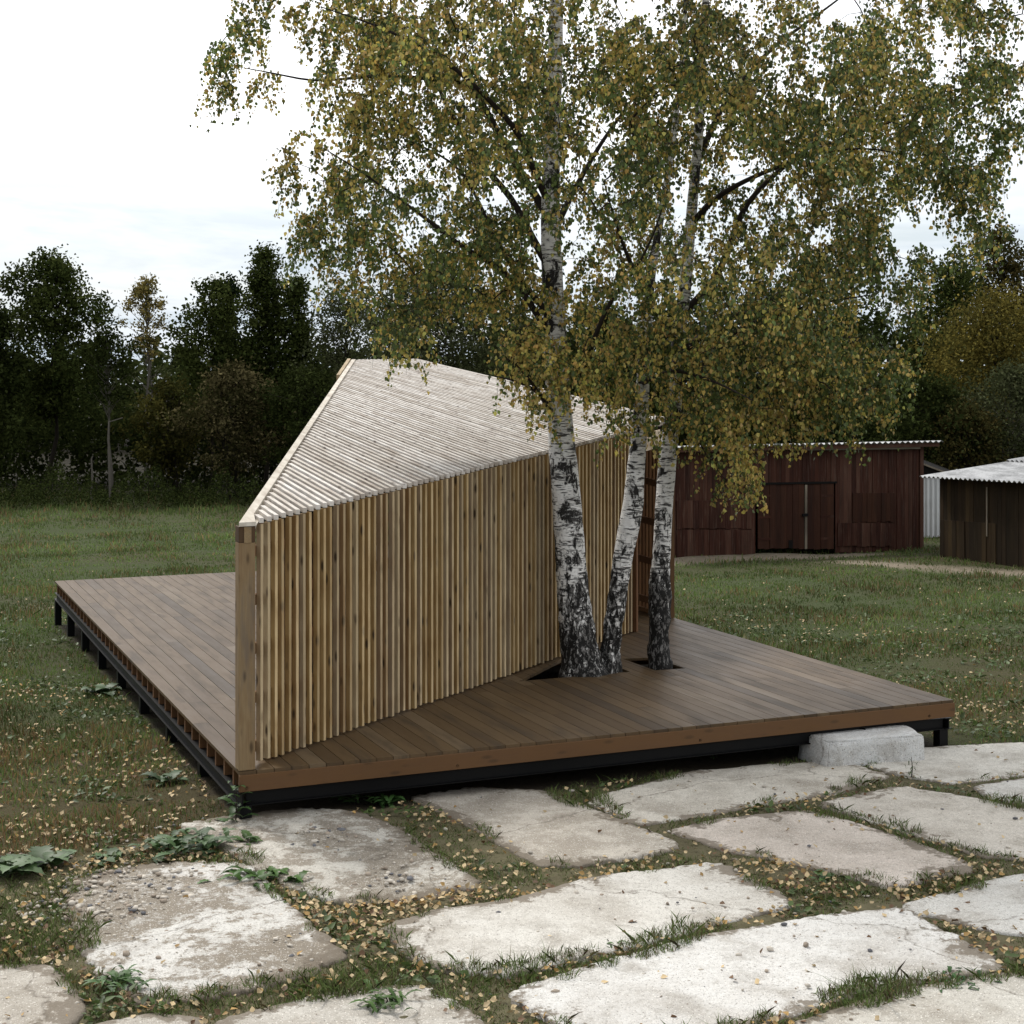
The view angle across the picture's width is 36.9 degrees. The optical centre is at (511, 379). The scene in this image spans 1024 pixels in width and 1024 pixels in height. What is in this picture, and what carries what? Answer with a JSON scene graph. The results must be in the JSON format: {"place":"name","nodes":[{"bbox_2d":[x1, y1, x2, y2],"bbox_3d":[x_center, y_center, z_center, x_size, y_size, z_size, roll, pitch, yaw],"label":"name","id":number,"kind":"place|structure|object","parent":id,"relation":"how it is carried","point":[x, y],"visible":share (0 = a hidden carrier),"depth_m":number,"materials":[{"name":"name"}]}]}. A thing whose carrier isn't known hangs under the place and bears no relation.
{"place":"outdoors","nodes":[
{"label":"outdoors","id":0,"kind":"place"},
{"bbox_2d":[0,384,1023,1023],"bbox_3d":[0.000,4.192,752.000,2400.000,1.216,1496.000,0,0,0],"label":"ground","id":1,"kind":"structure","parent":0,"point":[544,782],"depth_m":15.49,"materials":[{"name":"green plant"}]},
{"bbox_2d":[0,298,37,484],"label":"broadleaf tree","id":2,"kind":"object","parent":1,"relation":"on","point":[8,387],"visible":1,"depth_m":61.92,"materials":[{"name":"green plant"}]},
{"bbox_2d":[0,854,45,877],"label":"burdock","id":3,"kind":"object","parent":1,"relation":"on","point":[10,864],"visible":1,"depth_m":11.13,"materials":[{"name":"green plant"}]},
{"bbox_2d":[0,964,85,1023],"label":"concrete slab","id":4,"kind":"structure","parent":1,"relation":"on","point":[36,994],"depth_m":8.89,"materials":[{"name":"grey concrete"}]},
{"bbox_2d":[28,845,76,868],"bbox_3d":[-3.438,3.563,11.387,0.396,0.101,0.537,0,0,0],"label":"burdock","id":5,"kind":"object","parent":1,"relation":"on","point":[47,854],"visible":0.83,"depth_m":11.40,"materials":[{"name":"green plant"}]},
{"bbox_2d":[0,244,160,490],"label":"broadleaf tree","id":6,"kind":"object","parent":1,"relation":"on","point":[53,274],"visible":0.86,"depth_m":65.33,"materials":[{"name":"green plant"}]},
{"bbox_2d":[90,456,92,499],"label":"dead stem","id":7,"kind":"object","parent":1,"relation":"on","point":[91,474],"visible":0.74,"depth_m":57.97,"materials":[{"name":"grey wood"}]},
{"bbox_2d":[81,682,121,695],"bbox_3d":[-4.834,3.675,18.169,0.464,0.121,0.472,0,0,0],"label":"coltsfoot","id":8,"kind":"object","parent":1,"relation":"on","point":[105,689],"visible":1,"depth_m":18.13,"materials":[{"name":"green plant"}]},
{"bbox_2d":[62,320,144,492],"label":"slender tree","id":9,"kind":"object","parent":1,"relation":"on","point":[103,351],"visible":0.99,"depth_m":59.74,"materials":[{"name":"green plant"}]},
{"bbox_2d":[89,848,121,865],"bbox_3d":[-3.052,3.576,11.477,0.253,0.068,0.384,0,0,0],"label":"burdock","id":10,"kind":"object","parent":1,"relation":"on","point":[110,851],"visible":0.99,"depth_m":11.50,"materials":[{"name":"green plant"}]},
{"bbox_2d":[107,417,122,500],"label":"dead stem","id":11,"kind":"object","parent":1,"relation":"on","point":[109,474],"visible":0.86,"depth_m":56.97,"materials":[{"name":"grey wood"}]},
{"bbox_2d":[82,964,156,1000],"bbox_3d":[-2.298,3.561,9.067,0.435,0.081,0.474,0,0,24],"label":"yarrow","id":12,"kind":"object","parent":1,"relation":"on","point":[125,975],"visible":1,"depth_m":9.07,"materials":[{"name":"green plant"}]},
{"bbox_2d":[0,455,266,510],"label":"tall weeds","id":13,"kind":"object","parent":1,"relation":"on","point":[208,494],"visible":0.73,"depth_m":56.37,"materials":[{"name":"green plant"}]},
{"bbox_2d":[113,272,171,493],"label":"slim birch","id":14,"kind":"object","parent":1,"relation":"on","point":[141,291],"visible":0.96,"depth_m":63.83,"materials":[{"name":"green plant"}]},
{"bbox_2d":[108,330,191,473],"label":"tree","id":15,"kind":"object","parent":1,"relation":"on","point":[158,369],"visible":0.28,"depth_m":71.90,"materials":[{"name":"green plant"}]},
{"bbox_2d":[97,1012,204,1023],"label":"concrete slab","id":16,"kind":"structure","parent":1,"relation":"on","point":[150,1018],"depth_m":8.58,"materials":[{"name":"grey concrete"}]},
{"bbox_2d":[106,373,208,497],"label":"yellow shrub","id":17,"kind":"object","parent":1,"relation":"on","point":[167,454],"visible":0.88,"depth_m":60.69,"materials":[{"name":"green plant"}]},
{"bbox_2d":[128,830,196,863],"bbox_3d":[-2.648,3.544,11.652,0.534,0.145,0.580,0,0,0],"label":"nettle","id":18,"kind":"object","parent":1,"relation":"on","point":[168,841],"visible":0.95,"depth_m":11.64,"materials":[{"name":"green plant"}]},
{"bbox_2d":[141,769,188,786],"bbox_3d":[-3.132,3.587,13.789,0.410,0.100,0.264,0,0,-32],"label":"coltsfoot","id":19,"kind":"object","parent":1,"relation":"on","point":[172,774],"visible":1,"depth_m":13.80,"materials":[{"name":"green plant"}]},
{"bbox_2d":[163,826,241,856],"bbox_3d":[-2.375,3.529,11.755,0.535,0.207,0.449,0,0,40],"label":"nettle","id":20,"kind":"object","parent":1,"relation":"on","point":[204,839],"visible":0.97,"depth_m":11.74,"materials":[{"name":"green plant"}]},
{"bbox_2d":[60,860,347,1008],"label":"concrete slab","id":21,"kind":"structure","parent":1,"relation":"on","point":[216,917],"depth_m":9.91,"materials":[{"name":"grey concrete"}]},
{"bbox_2d":[152,271,271,487],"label":"broadleaf tree","id":22,"kind":"object","parent":1,"relation":"on","point":[215,316],"visible":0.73,"depth_m":65.39,"materials":[{"name":"green plant"}]},
{"bbox_2d":[197,270,246,477],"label":"pine tree","id":23,"kind":"object","parent":1,"relation":"on","point":[233,286],"visible":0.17,"depth_m":71.79,"materials":[{"name":"green plant"}]},
{"bbox_2d":[156,356,298,501],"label":"speckled shrub","id":24,"kind":"object","parent":1,"relation":"on","point":[230,421],"visible":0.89,"depth_m":58.58,"materials":[{"name":"green plant"}]},
{"bbox_2d":[215,779,257,821],"bbox_3d":[-2.255,3.436,12.503,0.368,0.365,0.355,0,0,40],"label":"thistle","id":25,"kind":"object","parent":1,"relation":"on","point":[232,810],"visible":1,"depth_m":12.48,"materials":[{"name":"green plant"}]},
{"bbox_2d":[216,827,262,844],"bbox_3d":[-2.102,3.580,11.978,0.388,0.099,0.374,0,0,0],"label":"dandelion","id":26,"kind":"object","parent":1,"relation":"on","point":[245,833],"visible":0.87,"depth_m":11.96,"materials":[{"name":"green plant"}]},
{"bbox_2d":[197,865,311,890],"bbox_3d":[-1.819,3.572,11.024,0.747,0.122,0.541,0,0,17],"label":"dandelion","id":27,"kind":"object","parent":1,"relation":"on","point":[271,870],"visible":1,"depth_m":11.01,"materials":[{"name":"green plant"}]},
{"bbox_2d":[208,239,303,486],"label":"pointed tree","id":28,"kind":"object","parent":1,"relation":"on","point":[264,287],"visible":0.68,"depth_m":66.60,"materials":[{"name":"green plant"}]},
{"bbox_2d":[253,353,336,464],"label":"speckled shrub","id":29,"kind":"object","parent":1,"relation":"on","point":[310,379],"visible":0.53,"depth_m":57.55,"materials":[{"name":"green plant"}]},
{"bbox_2d":[264,270,325,447],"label":"pointed tree","id":30,"kind":"object","parent":1,"relation":"on","point":[294,302],"visible":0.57,"depth_m":65.68,"materials":[{"name":"green plant"}]},
{"bbox_2d":[179,807,480,908],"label":"concrete slab","id":31,"kind":"structure","parent":1,"relation":"on","point":[322,863],"depth_m":11.59,"materials":[{"name":"grey concrete"}]},
{"bbox_2d":[286,273,390,427],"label":"loose tree","id":32,"kind":"object","parent":1,"relation":"on","point":[333,336],"visible":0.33,"depth_m":63.61,"materials":[{"name":"green plant"}]},
{"bbox_2d":[215,985,483,1023],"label":"concrete slab","id":33,"kind":"structure","parent":1,"relation":"on","point":[426,1006],"depth_m":8.69,"materials":[{"name":"grey concrete"}]},
{"bbox_2d":[329,794,371,804],"bbox_3d":[-1.378,3.564,13.067,0.398,0.126,0.210,0,0,0],"label":"dock weed","id":34,"kind":"object","parent":1,"relation":"on","point":[355,798],"visible":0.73,"depth_m":13.05,"materials":[{"name":"green plant"}]},
{"bbox_2d":[323,317,426,363],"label":"willow","id":35,"kind":"object","parent":1,"relation":"on","point":[364,345],"visible":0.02,"depth_m":69.28,"materials":[{"name":"green plant"}]},
{"bbox_2d":[349,978,422,1012],"bbox_3d":[-0.723,3.562,8.875,0.432,0.079,0.503,0,0,0],"label":"yarrow","id":36,"kind":"object","parent":1,"relation":"on","point":[380,1000],"visible":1,"depth_m":8.79,"materials":[{"name":"green plant"}]},
{"bbox_2d":[368,793,406,807],"bbox_3d":[-1.059,3.583,13.037,0.350,0.097,0.283,0,0,0],"label":"dock weed","id":37,"kind":"object","parent":1,"relation":"on","point":[384,800],"visible":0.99,"depth_m":13.02,"materials":[{"name":"green plant"}]},
{"bbox_2d":[333,250,569,378],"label":"willow","id":38,"kind":"object","parent":1,"relation":"on","point":[463,360],"visible":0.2,"depth_m":58.87,"materials":[{"name":"green plant"}]},
{"bbox_2d":[189,0,805,677],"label":"birch tree","id":39,"kind":"object","parent":1,"relation":"on","point":[377,42],"visible":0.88,"depth_m":16.35,"materials":[{"name":"green plant"}]},
{"bbox_2d":[54,545,954,819],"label":"timber deck","id":40,"kind":"structure","parent":1,"relation":"on","point":[168,641],"depth_m":15.12,"materials":[{"name":"brown wood"}]},
{"bbox_2d":[235,358,673,770],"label":"pavilion","id":41,"kind":"structure","parent":40,"relation":"on","point":[440,495],"depth_m":15.48,"materials":[{"name":"brown wood"}]},
{"bbox_2d":[0,384,1022,486],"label":"undergrowth","id":42,"kind":"object","parent":1,"relation":"on","point":[39,437],"visible":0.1,"depth_m":69.12,"materials":[{"name":"green plant"}]},
{"bbox_2d":[0,568,1023,1023],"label":"fallen leaves","id":43,"kind":"object","parent":1,"relation":"on","point":[436,906],"visible":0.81,"depth_m":10.84,"materials":[{"name":"yellow plant"}]},
{"bbox_2d":[0,609,1023,1023],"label":"ground cover","id":44,"kind":"object","parent":1,"relation":"on","point":[404,963],"visible":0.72,"depth_m":13.58,"materials":[{"name":"green plant"}]},
{"bbox_2d":[0,749,1023,1023],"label":"loose gravel","id":45,"kind":"structure","parent":1,"relation":"on","point":[70,901],"depth_m":10.71,"materials":[{"name":"stone"}]},
{"bbox_2d":[1,289,1022,450],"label":"wood","id":46,"kind":"object","parent":1,"relation":"on","point":[156,363],"visible":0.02,"depth_m":104.96,"materials":[{"name":"green plant"}]},
{"bbox_2d":[471,317,579,391],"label":"broadleaf tree","id":47,"kind":"object","parent":1,"relation":"on","point":[495,347],"visible":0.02,"depth_m":65.55,"materials":[{"name":"green plant"}]},
{"bbox_2d":[411,787,678,868],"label":"concrete slab","id":48,"kind":"structure","parent":1,"relation":"on","point":[520,817],"depth_m":12.29,"materials":[{"name":"grey concrete"}]},
{"bbox_2d":[379,862,791,978],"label":"concrete slab","id":49,"kind":"structure","parent":1,"relation":"on","point":[560,915],"depth_m":10.26,"materials":[{"name":"grey concrete"}]},
{"bbox_2d":[542,300,681,415],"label":"broadleaf tree","id":50,"kind":"object","parent":1,"relation":"on","point":[590,333],"visible":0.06,"depth_m":63.74,"materials":[{"name":"green plant"}]},
{"bbox_2d":[493,0,812,673],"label":"birch tree","id":51,"kind":"object","parent":1,"relation":"on","point":[701,84],"visible":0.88,"depth_m":15.54,"materials":[{"name":"green plant"}]},
{"bbox_2d":[628,293,752,445],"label":"broadleaf tree","id":52,"kind":"object","parent":1,"relation":"on","point":[655,410],"visible":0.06,"depth_m":65.35,"materials":[{"name":"green plant"}]},
{"bbox_2d":[589,762,888,826],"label":"concrete slab","id":53,"kind":"structure","parent":1,"relation":"on","point":[723,790],"depth_m":13.50,"materials":[{"name":"grey concrete"}]},
{"bbox_2d":[509,907,1004,1023],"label":"concrete slab","id":54,"kind":"structure","parent":1,"relation":"on","point":[628,992],"depth_m":9.30,"materials":[{"name":"grey concrete"}]},
{"bbox_2d":[689,275,842,450],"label":"broadleaf tree","id":55,"kind":"object","parent":1,"relation":"on","point":[752,428],"visible":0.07,"depth_m":61.38,"materials":[{"name":"green plant"}]},
{"bbox_2d":[674,440,942,557],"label":"red shed","id":56,"kind":"structure","parent":1,"relation":"on","point":[875,503],"depth_m":39.39,"materials":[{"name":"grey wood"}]},
{"bbox_2d":[757,484,803,548],"bbox_3d":[6.825,3.488,38.917,1.435,1.693,0.050,0,0,-27],"label":"door","id":57,"kind":"structure","parent":56,"relation":"in","point":[784,520],"depth_m":38.91,"materials":[{"name":"brown wood"}]},
{"bbox_2d":[807,483,833,549],"bbox_3d":[7.944,3.534,39.475,0.842,1.693,0.043,0,0,-25],"label":"door","id":58,"kind":"structure","parent":56,"relation":"in","point":[820,497],"depth_m":39.47,"materials":[{"name":"brown wood"}]},
{"bbox_2d":[599,0,1023,669],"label":"birch tree","id":59,"kind":"object","parent":1,"relation":"on","point":[863,72],"visible":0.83,"depth_m":16.55,"materials":[{"name":"green plant"}]},
{"bbox_2d":[806,869,836,880],"bbox_3d":[2.246,3.586,11.081,0.167,0.053,0.252,0,0,28],"label":"plantain","id":60,"kind":"object","parent":1,"relation":"on","point":[820,874],"visible":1,"depth_m":11.08,"materials":[{"name":"green plant"}]},
{"bbox_2d":[671,811,973,888],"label":"concrete slab","id":61,"kind":"structure","parent":1,"relation":"on","point":[844,846],"depth_m":11.80,"materials":[{"name":"grey concrete"}]},
{"bbox_2d":[779,277,940,442],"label":"broadleaf tree","id":62,"kind":"object","parent":1,"relation":"on","point":[865,323],"visible":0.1,"depth_m":59.52,"materials":[{"name":"green plant"}]},
{"bbox_2d":[794,972,1023,1023],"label":"concrete slab","id":63,"kind":"structure","parent":1,"relation":"on","point":[996,1002],"depth_m":8.74,"materials":[{"name":"grey concrete"}]},
{"bbox_2d":[834,370,990,469],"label":"dark shrub","id":64,"kind":"object","parent":1,"relation":"on","point":[930,393],"visible":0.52,"depth_m":49.29,"materials":[{"name":"green plant"}]},
{"bbox_2d":[904,755,920,778],"bbox_3d":[3.639,3.540,13.982,0.146,0.223,0.254,0,0,0],"label":"chamomile","id":65,"kind":"object","parent":1,"relation":"on","point":[912,767],"visible":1,"depth_m":13.99,"materials":[{"name":"green plant"}]},
{"bbox_2d":[819,786,1023,861],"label":"concrete slab","id":66,"kind":"structure","parent":1,"relation":"on","point":[953,822],"depth_m":12.61,"materials":[{"name":"grey concrete"}]},
{"bbox_2d":[924,460,956,537],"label":"metal shed","id":67,"kind":"structure","parent":1,"relation":"on","point":[931,507],"depth_m":44.00,"materials":[{"name":"grey metal"}]},
{"bbox_2d":[866,742,1023,784],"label":"concrete slab","id":68,"kind":"structure","parent":1,"relation":"on","point":[942,763],"depth_m":14.46,"materials":[{"name":"grey concrete"}]},
{"bbox_2d":[798,725,924,766],"bbox_3d":[3.419,3.555,14.781,1.212,0.316,0.572,0,0,-19],"label":"concrete step","id":69,"kind":"object","parent":68,"relation":"on","point":[892,743],"visible":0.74,"depth_m":14.57,"materials":[{"name":"grey concrete"}]},
{"bbox_2d":[887,247,1011,429],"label":"broadleaf tree","id":70,"kind":"object","parent":1,"relation":"on","point":[963,280],"visible":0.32,"depth_m":61.41,"materials":[{"name":"green plant"}]},
{"bbox_2d":[896,276,1023,442],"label":"golden willow","id":71,"kind":"object","parent":1,"relation":"on","point":[987,322],"visible":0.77,"depth_m":53.54,"materials":[{"name":"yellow plant"}]},
{"bbox_2d":[902,874,1023,936],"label":"concrete slab","id":72,"kind":"structure","parent":1,"relation":"on","point":[993,903],"depth_m":10.43,"materials":[{"name":"grey concrete"}]},
{"bbox_2d":[913,397,1016,469],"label":"dark shrub","id":73,"kind":"object","parent":1,"relation":"on","point":[981,418],"visible":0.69,"depth_m":48.61,"materials":[{"name":"green plant"}]},
{"bbox_2d":[930,966,1001,992],"bbox_3d":[2.677,3.594,9.173,0.512,0.067,0.398,0,0,-20],"label":"grass tuft","id":74,"kind":"object","parent":1,"relation":"on","point":[953,975],"visible":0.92,"depth_m":9.15,"materials":[{"name":"green plant"}]},
{"bbox_2d":[920,457,1023,566],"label":"brown shed","id":75,"kind":"structure","parent":1,"relation":"on","point":[982,512],"depth_m":36.09,"materials":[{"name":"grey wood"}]},
{"bbox_2d":[921,351,1023,466],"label":"tree","id":76,"kind":"object","parent":1,"relation":"on","point":[1014,391],"visible":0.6,"depth_m":49.60,"materials":[{"name":"green plant"}]},
{"bbox_2d":[933,220,1023,439],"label":"russet tree","id":77,"kind":"object","parent":1,"relation":"on","point":[1014,269],"visible":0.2,"depth_m":65.54,"materials":[{"name":"green plant"}]},
{"bbox_2d":[973,778,1023,805],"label":"concrete slab","id":78,"kind":"structure","parent":1,"relation":"on","point":[1015,786],"depth_m":13.54,"materials":[{"name":"grey concrete"}]},
{"bbox_2d":[0,757,1023,1023],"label":"joint grass","id":79,"kind":"structure","parent":0,"point":[862,985],"depth_m":9.77,"materials":[{"name":"green plant"}]},
{"bbox_2d":[0,0,1023,383],"label":"sky","id":80,"kind":"structure","parent":0,"point":[101,156],"materials":[{"name":"white"}]}
]}

